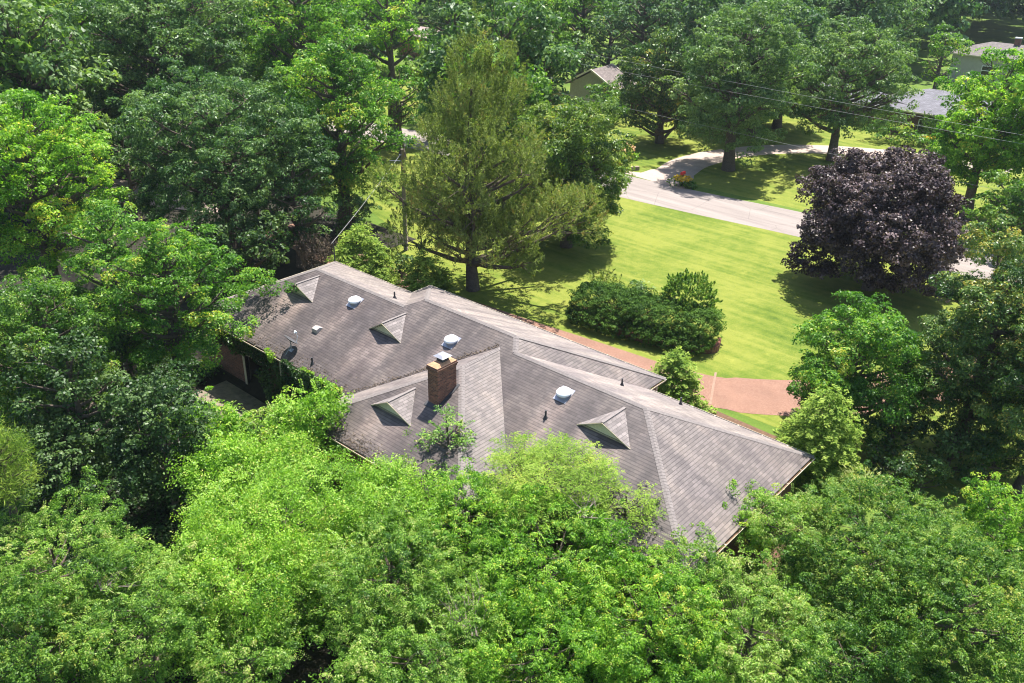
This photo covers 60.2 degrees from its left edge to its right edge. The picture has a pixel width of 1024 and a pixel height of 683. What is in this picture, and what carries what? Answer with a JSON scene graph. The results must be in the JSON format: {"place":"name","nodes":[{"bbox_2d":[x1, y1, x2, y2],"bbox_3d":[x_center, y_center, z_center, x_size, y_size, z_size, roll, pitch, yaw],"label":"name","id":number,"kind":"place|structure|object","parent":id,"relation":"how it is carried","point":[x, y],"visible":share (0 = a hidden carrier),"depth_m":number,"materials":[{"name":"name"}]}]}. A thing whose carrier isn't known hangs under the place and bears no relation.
{"place":"outdoors","nodes":[
{"label":"outdoors","id":0,"kind":"place"},
{"bbox_2d":[194,381,268,424],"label":"patio","id":1,"kind":"structure","parent":0,"point":[226,391],"depth_m":49.09,"materials":[{"name":"grey concrete"}]},
{"bbox_2d":[0,129,792,682],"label":"forest floor","id":2,"kind":"structure","parent":0,"point":[306,665],"depth_m":50.28,"materials":[{"name":"brown plant"}]},
{"bbox_2d":[0,408,47,628],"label":"pine tree","id":3,"kind":"object","parent":2,"relation":"on","point":[16,455],"visible":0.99,"depth_m":30.66,"materials":[{"name":"green plant"}]},
{"bbox_2d":[0,358,93,477],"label":"understory tree","id":4,"kind":"object","parent":2,"relation":"on","point":[5,418],"visible":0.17,"depth_m":39.45,"materials":[{"name":"green plant"}]},
{"bbox_2d":[0,0,107,220],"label":"maple tree","id":5,"kind":"object","parent":2,"relation":"on","point":[17,43],"visible":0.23,"depth_m":64.78,"materials":[{"name":"green plant"}]},
{"bbox_2d":[0,0,122,223],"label":"poplar tree","id":6,"kind":"object","parent":2,"relation":"on","point":[62,68],"visible":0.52,"depth_m":64.38,"materials":[{"name":"green plant"}]},
{"bbox_2d":[0,266,123,467],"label":"elm tree","id":7,"kind":"object","parent":2,"relation":"on","point":[15,314],"visible":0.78,"depth_m":38.98,"materials":[{"name":"green plant"}]},
{"bbox_2d":[0,404,124,528],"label":"understory tree","id":8,"kind":"object","parent":2,"relation":"on","point":[84,437],"visible":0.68,"depth_m":36.77,"materials":[{"name":"green plant"}]},
{"bbox_2d":[0,87,131,320],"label":"hickory tree","id":9,"kind":"object","parent":2,"relation":"on","point":[20,135],"visible":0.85,"depth_m":51.53,"materials":[{"name":"green plant"}]},
{"bbox_2d":[3,0,128,165],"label":"oak tree","id":10,"kind":"object","parent":2,"relation":"on","point":[49,4],"visible":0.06,"depth_m":75.99,"materials":[{"name":"green plant"}]},
{"bbox_2d":[0,558,141,682],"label":"vine thicket","id":11,"kind":"object","parent":2,"relation":"on","point":[34,642],"visible":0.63,"depth_m":27.55,"materials":[{"name":"green plant"}]},
{"bbox_2d":[0,325,145,504],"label":"ivy covered tree","id":12,"kind":"object","parent":2,"relation":"on","point":[64,394],"visible":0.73,"depth_m":37.41,"materials":[{"name":"green plant"}]},
{"bbox_2d":[0,465,168,662],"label":"vine thicket","id":13,"kind":"object","parent":2,"relation":"on","point":[111,555],"visible":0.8,"depth_m":30.07,"materials":[{"name":"green plant"}]},
{"bbox_2d":[39,197,158,378],"bbox_3d":[-21.272,-2.323,47.317,5.154,11.212,5.286,23,34,36],"label":"hickory tree","id":14,"kind":"object","parent":2,"relation":"on","point":[107,236],"visible":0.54,"depth_m":45.07,"materials":[{"name":"green plant"}]},
{"bbox_2d":[76,311,153,416],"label":"understory tree","id":15,"kind":"object","parent":2,"relation":"on","point":[118,346],"visible":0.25,"depth_m":43.87,"materials":[{"name":"green plant"}]},
{"bbox_2d":[98,125,154,220],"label":"understory tree","id":16,"kind":"object","parent":2,"relation":"on","point":[127,170],"visible":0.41,"depth_m":69.93,"materials":[{"name":"green plant"}]},
{"bbox_2d":[43,534,234,682],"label":"vine thicket","id":17,"kind":"object","parent":2,"relation":"on","point":[170,638],"visible":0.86,"depth_m":28.35,"materials":[{"name":"green plant"}]},
{"bbox_2d":[88,359,217,518],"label":"ivy covered tree","id":18,"kind":"object","parent":2,"relation":"on","point":[140,412],"visible":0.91,"depth_m":36.88,"materials":[{"name":"green plant"}]},
{"bbox_2d":[41,0,268,171],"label":"oak tree","id":19,"kind":"object","parent":2,"relation":"on","point":[193,40],"visible":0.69,"depth_m":74.46,"materials":[{"name":"green plant"}]},
{"bbox_2d":[81,213,298,414],"bbox_3d":[-16.424,-1.437,45.674,8.131,11.350,10.346,7,28,11],"label":"hackberry tree","id":20,"kind":"object","parent":2,"relation":"on","point":[177,329],"visible":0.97,"depth_m":42.64,"materials":[{"name":"green plant"}]},
{"bbox_2d":[156,386,255,481],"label":"shrub","id":21,"kind":"object","parent":2,"relation":"on","point":[229,418],"visible":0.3,"depth_m":40.25,"materials":[{"name":"green plant"}]},
{"bbox_2d":[162,428,272,549],"bbox_3d":[-12.007,6.389,36.868,4.315,5.499,4.465,3,27,4],"label":"vine mound","id":22,"kind":"object","parent":2,"relation":"on","point":[200,458],"visible":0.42,"depth_m":35.85,"materials":[{"name":"green plant"}]},
{"bbox_2d":[104,57,339,253],"bbox_3d":[-20.539,-12.299,62.063,14.614,13.971,14.586,23,34,36],"label":"oak tree","id":23,"kind":"object","parent":2,"relation":"on","point":[227,184],"visible":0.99,"depth_m":59.10,"materials":[{"name":"green plant"}]},
{"bbox_2d":[169,200,292,290],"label":"understory tree","id":24,"kind":"object","parent":2,"relation":"on","point":[254,238],"visible":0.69,"depth_m":57.54,"materials":[{"name":"green plant"}]},
{"bbox_2d":[143,507,338,682],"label":"vine thicket","id":25,"kind":"object","parent":2,"relation":"on","point":[285,584],"visible":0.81,"depth_m":29.91,"materials":[{"name":"green plant"}]},
{"bbox_2d":[178,589,322,682],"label":"weed thicket","id":26,"kind":"object","parent":2,"relation":"on","point":[279,663],"visible":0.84,"depth_m":28.75,"materials":[{"name":"green plant"}]},
{"bbox_2d":[226,400,301,460],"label":"photinia shrub","id":27,"kind":"object","parent":2,"relation":"on","point":[251,423],"visible":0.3,"depth_m":41.66,"materials":[{"name":"green plant"}]},
{"bbox_2d":[160,429,396,631],"bbox_3d":[-8.732,7.473,33.869,8.798,6.424,9.231,-2,27,-5],"label":"vine mound","id":28,"kind":"object","parent":2,"relation":"on","point":[290,483],"visible":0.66,"depth_m":33.00,"materials":[{"name":"green plant"}]},
{"bbox_2d":[250,145,338,267],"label":"understory tree","id":29,"kind":"object","parent":2,"relation":"on","point":[298,214],"visible":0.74,"depth_m":61.34,"materials":[{"name":"green plant"}]},
{"bbox_2d":[254,374,354,491],"bbox_3d":[-9.306,4.406,40.346,4.771,5.973,4.523,2,27,2],"label":"shrub","id":30,"kind":"object","parent":2,"relation":"on","point":[307,416],"visible":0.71,"depth_m":39.27,"materials":[{"name":"green plant"}]},
{"bbox_2d":[271,21,417,229],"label":"maple tree","id":31,"kind":"object","parent":2,"relation":"on","point":[346,172],"visible":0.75,"depth_m":66.05,"materials":[{"name":"green plant"}]},
{"bbox_2d":[327,191,381,244],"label":"understory tree","id":32,"kind":"object","parent":2,"relation":"on","point":[358,203],"visible":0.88,"depth_m":66.81,"materials":[{"name":"green plant"}]},
{"bbox_2d":[331,425,463,585],"bbox_3d":[-4.525,7.036,35.745,5.512,5.644,6.380,10,28,16],"label":"vine mound","id":33,"kind":"object","parent":2,"relation":"on","point":[390,478],"visible":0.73,"depth_m":34.24,"materials":[{"name":"green plant"}]},
{"bbox_2d":[290,495,504,666],"bbox_3d":[-4.389,8.915,31.730,7.355,5.975,6.480,23,34,36],"label":"privet shrub","id":34,"kind":"object","parent":2,"relation":"on","point":[401,570],"visible":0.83,"depth_m":30.62,"materials":[{"name":"green plant"}]},
{"bbox_2d":[0,431,796,682],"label":"undergrowth","id":35,"kind":"object","parent":2,"relation":"on","point":[586,678],"visible":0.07,"depth_m":31.83,"materials":[{"name":"green plant"}]},
{"bbox_2d":[319,568,520,682],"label":"privet shrub","id":36,"kind":"object","parent":2,"relation":"on","point":[420,664],"visible":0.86,"depth_m":28.54,"materials":[{"name":"green plant"}]},
{"bbox_2d":[416,403,476,469],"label":"ailanthus sapling","id":37,"kind":"object","parent":2,"relation":"on","point":[447,433],"visible":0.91,"depth_m":36.98,"materials":[{"name":"green plant"}]},
{"bbox_2d":[408,456,543,610],"bbox_3d":[-1.609,7.580,34.679,5.029,5.760,5.146,-5,28,-12],"label":"vine thicket","id":38,"kind":"object","parent":2,"relation":"on","point":[481,490],"visible":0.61,"depth_m":33.26,"materials":[{"name":"green plant"}]},
{"bbox_2d":[433,582,649,682],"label":"privet shrub","id":39,"kind":"object","parent":2,"relation":"on","point":[498,655],"visible":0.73,"depth_m":28.30,"materials":[{"name":"green plant"}]},
{"bbox_2d":[448,479,649,650],"bbox_3d":[1.572,8.559,32.142,7.346,6.472,8.057,23,34,36],"label":"privet shrub","id":40,"kind":"object","parent":2,"relation":"on","point":[602,535],"visible":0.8,"depth_m":30.96,"materials":[{"name":"green plant"}]},
{"bbox_2d":[472,428,627,568],"bbox_3d":[1.504,6.877,35.299,5.887,6.583,6.625,5,27,8],"label":"mimosa tree","id":41,"kind":"object","parent":2,"relation":"on","point":[535,458],"visible":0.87,"depth_m":34.01,"materials":[{"name":"green plant"}]},
{"bbox_2d":[583,474,666,537],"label":"mimosa tree","id":42,"kind":"object","parent":2,"relation":"on","point":[626,512],"visible":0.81,"depth_m":33.55,"materials":[{"name":"green plant"}]},
{"bbox_2d":[538,532,740,682],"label":"holly shrub","id":43,"kind":"object","parent":2,"relation":"on","point":[639,665],"visible":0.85,"depth_m":29.02,"materials":[{"name":"green plant"}]},
{"bbox_2d":[643,521,755,640],"bbox_3d":[7.042,8.968,32.335,4.599,4.329,4.067,23,34,36],"label":"viburnum shrub","id":44,"kind":"object","parent":2,"relation":"on","point":[702,549],"visible":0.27,"depth_m":31.87,"materials":[{"name":"green plant"}]},
{"bbox_2d":[639,548,850,682],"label":"tree","id":45,"kind":"object","parent":2,"relation":"on","point":[745,667],"visible":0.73,"depth_m":29.24,"materials":[{"name":"green plant"}]},
{"bbox_2d":[754,585,935,682],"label":"weed thicket","id":46,"kind":"object","parent":2,"relation":"on","point":[897,665],"visible":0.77,"depth_m":28.93,"materials":[{"name":"green plant"}]},
{"bbox_2d":[15,0,1023,682],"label":"ground","id":47,"kind":"structure","parent":0,"point":[985,28],"depth_m":47.01,"materials":[{"name":"green plant"}]},
{"bbox_2d":[0,294,351,682],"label":"ground ivy","id":48,"kind":"object","parent":47,"relation":"on","point":[157,508],"visible":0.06,"depth_m":39.96,"materials":[{"name":"green plant"}]},
{"bbox_2d":[293,226,339,270],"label":"bare shrub","id":49,"kind":"object","parent":47,"relation":"on","point":[312,252],"visible":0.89,"depth_m":60.22,"materials":[{"name":"brown plant"}]},
{"bbox_2d":[324,221,405,287],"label":"tree","id":50,"kind":"object","parent":47,"relation":"on","point":[374,261],"visible":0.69,"depth_m":59.61,"materials":[{"name":"green plant"}]},
{"bbox_2d":[207,243,814,625],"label":"brick house","id":51,"kind":"structure","parent":47,"relation":"on","point":[369,331],"depth_m":39.32,"materials":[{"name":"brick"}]},
{"bbox_2d":[204,327,341,409],"bbox_3d":[-12.785,2.185,46.935,11.940,3.867,0.847,23,34,36],"label":"wall ivy","id":52,"kind":"object","parent":51,"relation":"attached to","point":[280,382],"depth_m":46.93,"materials":[{"name":"green plant"}]},
{"bbox_2d":[203,334,829,624],"bbox_3d":[-1.582,2.591,48.895,37.600,0.001,14.300,23,34,36],"label":"foundation bed","id":53,"kind":"object","parent":47,"relation":"on","point":[734,420],"depth_m":41.83,"materials":[{"name":"brown soil"}]},
{"bbox_2d":[397,248,455,293],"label":"shrub","id":54,"kind":"object","parent":53,"relation":"on","point":[440,273],"visible":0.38,"depth_m":56.54,"materials":[{"name":"green plant"}]},
{"bbox_2d":[648,345,717,413],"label":"shrub","id":55,"kind":"object","parent":53,"relation":"on","point":[674,370],"visible":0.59,"depth_m":46.15,"materials":[{"name":"green plant"}]},
{"bbox_2d":[722,479,788,576],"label":"viburnum shrub","id":56,"kind":"object","parent":53,"relation":"on","point":[756,544],"visible":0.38,"depth_m":34.70,"materials":[{"name":"green plant"}]},
{"bbox_2d":[773,384,877,519],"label":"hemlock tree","id":57,"kind":"object","parent":53,"relation":"on","point":[829,428],"visible":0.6,"depth_m":39.01,"materials":[{"name":"green plant"}]},
{"bbox_2d":[384,0,1023,45],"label":"woodland","id":58,"kind":"object","parent":47,"relation":"on","point":[947,12],"visible":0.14,"depth_m":139.05,"materials":[{"name":"green plant"}]},
{"bbox_2d":[671,0,784,50],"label":"elm tree","id":59,"kind":"object","parent":47,"relation":"on","point":[692,8],"visible":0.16,"depth_m":109.93,"materials":[{"name":"green plant"}]},
{"bbox_2d":[730,479,842,592],"bbox_3d":[10.506,7.612,34.708,4.518,4.904,4.520,23,34,36],"label":"viburnum shrub","id":60,"kind":"object","parent":47,"relation":"on","point":[779,507],"visible":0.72,"depth_m":33.59,"materials":[{"name":"green plant"}]},
{"bbox_2d":[817,0,917,71],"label":"elm tree","id":61,"kind":"object","parent":47,"relation":"on","point":[887,9],"visible":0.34,"depth_m":115.93,"materials":[{"name":"green plant"}]},
{"bbox_2d":[772,459,990,655],"bbox_3d":[13.880,7.871,33.430,7.858,5.906,8.712,23,34,36],"label":"tree","id":62,"kind":"object","parent":47,"relation":"on","point":[875,544],"visible":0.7,"depth_m":32.26,"materials":[{"name":"green plant"}]},
{"bbox_2d":[841,0,937,85],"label":"poplar tree","id":63,"kind":"object","parent":47,"relation":"on","point":[908,36],"visible":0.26,"depth_m":123.41,"materials":[{"name":"green plant"}]},
{"bbox_2d":[859,438,928,502],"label":"laurel shrub","id":64,"kind":"object","parent":47,"relation":"on","point":[894,467],"visible":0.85,"depth_m":40.59,"materials":[{"name":"green plant"}]},
{"bbox_2d":[889,446,960,495],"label":"laurel shrub","id":65,"kind":"object","parent":47,"relation":"on","point":[933,463],"visible":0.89,"depth_m":40.20,"materials":[{"name":"green plant"}]},
{"bbox_2d":[852,520,1023,682],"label":"tree","id":66,"kind":"object","parent":47,"relation":"on","point":[1002,612],"visible":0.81,"depth_m":29.69,"materials":[{"name":"green plant"}]},
{"bbox_2d":[920,22,974,89],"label":"maple tree","id":67,"kind":"object","parent":47,"relation":"on","point":[943,53],"visible":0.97,"depth_m":115.22,"materials":[{"name":"green plant"}]},
{"bbox_2d":[955,471,1023,587],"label":"tree","id":68,"kind":"object","parent":47,"relation":"on","point":[1009,527],"visible":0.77,"depth_m":34.92,"materials":[{"name":"green plant"}]},
{"bbox_2d":[205,116,1023,522],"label":"lawn","id":69,"kind":"structure","parent":0,"point":[767,298],"depth_m":62.63,"materials":[{"name":"green plant"}]},
{"bbox_2d":[234,3,342,136],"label":"maple tree","id":70,"kind":"object","parent":69,"relation":"on","point":[252,51],"visible":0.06,"depth_m":85.50,"materials":[{"name":"green plant"}]},
{"bbox_2d":[241,0,369,145],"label":"maple tree","id":71,"kind":"object","parent":69,"relation":"on","point":[322,11],"visible":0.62,"depth_m":78.04,"materials":[{"name":"green plant"}]},
{"bbox_2d":[345,0,425,145],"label":"maple tree","id":72,"kind":"object","parent":69,"relation":"on","point":[390,26],"visible":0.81,"depth_m":89.64,"materials":[{"name":"green plant"}]},
{"bbox_2d":[376,64,429,157],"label":"maple tree","id":73,"kind":"object","parent":69,"relation":"on","point":[399,112],"visible":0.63,"depth_m":88.37,"materials":[{"name":"green plant"}]},
{"bbox_2d":[362,0,609,291],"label":"cedar tree","id":74,"kind":"object","parent":69,"relation":"on","point":[467,208],"visible":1,"depth_m":55.72,"materials":[{"name":"green plant"}]},
{"bbox_2d":[436,40,552,211],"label":"maple tree","id":75,"kind":"object","parent":69,"relation":"on","point":[537,94],"visible":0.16,"depth_m":70.36,"materials":[{"name":"green plant"}]},
{"bbox_2d":[413,0,586,169],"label":"oak tree","id":76,"kind":"object","parent":69,"relation":"on","point":[521,23],"visible":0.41,"depth_m":76.38,"materials":[{"name":"green plant"}]},
{"bbox_2d":[495,92,637,249],"bbox_3d":[3.921,-12.415,65.762,11.593,11.710,9.965,-12,30,-24],"label":"magnolia tree","id":77,"kind":"object","parent":69,"relation":"on","point":[570,143],"visible":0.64,"depth_m":63.87,"materials":[{"name":"green plant"}]},
{"bbox_2d":[576,307,721,353],"bbox_3d":[8.236,-0.634,55.196,9.513,0.440,2.386,15,30,25],"label":"mulch bed","id":78,"kind":"object","parent":69,"relation":"on","point":[716,348],"visible":0.38,"depth_m":53.61,"materials":[{"name":"brown soil"}]},
{"bbox_2d":[565,278,726,355],"bbox_3d":[8.076,-1.845,54.983,10.518,2.896,4.846,15,30,25],"label":"yew hedge","id":79,"kind":"object","parent":78,"relation":"in","point":[627,319],"visible":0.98,"depth_m":53.98,"materials":[{"name":"green plant"}]},
{"bbox_2d":[653,268,722,326],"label":"round shrub","id":80,"kind":"object","parent":69,"relation":"on","point":[678,280],"visible":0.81,"depth_m":54.20,"materials":[{"name":"green plant"}]},
{"bbox_2d":[786,289,943,447],"bbox_3d":[16.950,1.568,43.469,7.446,7.530,7.786,23,34,36],"label":"dogwood tree","id":81,"kind":"object","parent":69,"relation":"on","point":[864,334],"visible":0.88,"depth_m":42.07,"materials":[{"name":"green plant"}]},
{"bbox_2d":[780,145,973,302],"bbox_3d":[25.254,-8.308,60.000,12.328,10.402,13.175,-11,29,-23],"label":"purple maple","id":82,"kind":"object","parent":69,"relation":"on","point":[862,215],"visible":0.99,"depth_m":57.37,"materials":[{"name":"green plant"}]},
{"bbox_2d":[853,395,927,460],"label":"laurel shrub","id":83,"kind":"object","parent":69,"relation":"on","point":[919,425],"visible":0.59,"depth_m":41.95,"materials":[{"name":"green plant"}]},
{"bbox_2d":[903,412,992,484],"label":"laurel shrub","id":84,"kind":"object","parent":69,"relation":"on","point":[951,451],"visible":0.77,"depth_m":40.83,"materials":[{"name":"green plant"}]},
{"bbox_2d":[900,213,1023,455],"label":"magnolia tree","id":85,"kind":"object","parent":69,"relation":"on","point":[991,321],"visible":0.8,"depth_m":40.36,"materials":[{"name":"green plant"}]},
{"bbox_2d":[958,419,1023,492],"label":"laurel shrub","id":86,"kind":"object","parent":69,"relation":"on","point":[997,457],"visible":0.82,"depth_m":40.32,"materials":[{"name":"green plant"}]},
{"bbox_2d":[961,169,1023,287],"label":"elm tree","id":87,"kind":"object","parent":69,"relation":"on","point":[993,209],"visible":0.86,"depth_m":60.42,"materials":[{"name":"green plant"}]},
{"bbox_2d":[970,315,1023,496],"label":"magnolia tree","id":88,"kind":"object","parent":69,"relation":"on","point":[1014,422],"visible":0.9,"depth_m":39.09,"materials":[{"name":"green plant"}]},
{"bbox_2d":[246,104,1023,286],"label":"road","id":89,"kind":"structure","parent":0,"point":[771,218],"depth_m":78.07,"materials":[{"name":"grey asphalt"}]},
{"bbox_2d":[265,224,1019,415],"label":"brick driveway","id":90,"kind":"structure","parent":0,"point":[758,396],"depth_m":49.56,"materials":[{"name":"red brick"}]},
{"bbox_2d":[339,80,1023,259],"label":"lawn","id":91,"kind":"structure","parent":0,"point":[769,178],"depth_m":92.57,"materials":[{"name":"green plant"}]},
{"bbox_2d":[407,0,495,98],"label":"oak tree","id":92,"kind":"object","parent":91,"relation":"on","point":[431,9],"visible":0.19,"depth_m":101.64,"materials":[{"name":"green plant"}]},
{"bbox_2d":[472,0,580,84],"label":"oak tree","id":93,"kind":"object","parent":91,"relation":"on","point":[552,5],"visible":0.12,"depth_m":95.08,"materials":[{"name":"green plant"}]},
{"bbox_2d":[556,0,621,73],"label":"oak tree","id":94,"kind":"object","parent":91,"relation":"on","point":[581,22],"visible":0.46,"depth_m":115.64,"materials":[{"name":"green plant"}]},
{"bbox_2d":[564,63,635,114],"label":"gabled house","id":95,"kind":"structure","parent":91,"relation":"on","point":[600,75],"depth_m":108.43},
{"bbox_2d":[584,7,636,67],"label":"elm tree","id":96,"kind":"object","parent":91,"relation":"on","point":[607,24],"visible":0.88,"depth_m":111.81,"materials":[{"name":"green plant"}]},
{"bbox_2d":[602,0,680,67],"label":"oak tree","id":97,"kind":"object","parent":91,"relation":"on","point":[647,23],"visible":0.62,"depth_m":112.64,"materials":[{"name":"green plant"}]},
{"bbox_2d":[613,26,710,143],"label":"magnolia tree","id":98,"kind":"object","parent":91,"relation":"on","point":[661,103],"visible":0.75,"depth_m":93.70,"materials":[{"name":"green plant"}]},
{"bbox_2d":[659,0,824,171],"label":"oak tree","id":99,"kind":"object","parent":91,"relation":"on","point":[727,70],"visible":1,"depth_m":82.42,"materials":[{"name":"green plant"}]},
{"bbox_2d":[702,0,825,137],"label":"elm tree","id":100,"kind":"object","parent":91,"relation":"on","point":[812,25],"visible":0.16,"depth_m":95.01,"materials":[{"name":"green plant"}]},
{"bbox_2d":[773,12,924,160],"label":"willow oak","id":101,"kind":"object","parent":91,"relation":"on","point":[868,78],"visible":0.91,"depth_m":87.17,"materials":[{"name":"green plant"}]},
{"bbox_2d":[857,119,922,144],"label":"hedge shrub","id":102,"kind":"object","parent":91,"relation":"on","point":[905,130],"visible":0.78,"depth_m":99.03,"materials":[{"name":"green plant"}]},
{"bbox_2d":[915,46,1023,221],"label":"elm tree","id":103,"kind":"object","parent":91,"relation":"on","point":[982,157],"visible":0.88,"depth_m":70.83,"materials":[{"name":"green plant"}]},
{"bbox_2d":[626,145,1009,188],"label":"driveway","id":104,"kind":"structure","parent":0,"point":[691,165],"depth_m":92.27,"materials":[{"name":"concrete"}]},
{"bbox_2d":[870,89,1018,140],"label":"neighbour house","id":105,"kind":"structure","parent":0,"point":[927,100],"depth_m":102.58,"materials":[{"name":"brick"}]},
{"bbox_2d":[947,37,1023,87],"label":"distant house","id":106,"kind":"structure","parent":0,"point":[972,60],"depth_m":131.58,"materials":[{"name":"grey"}]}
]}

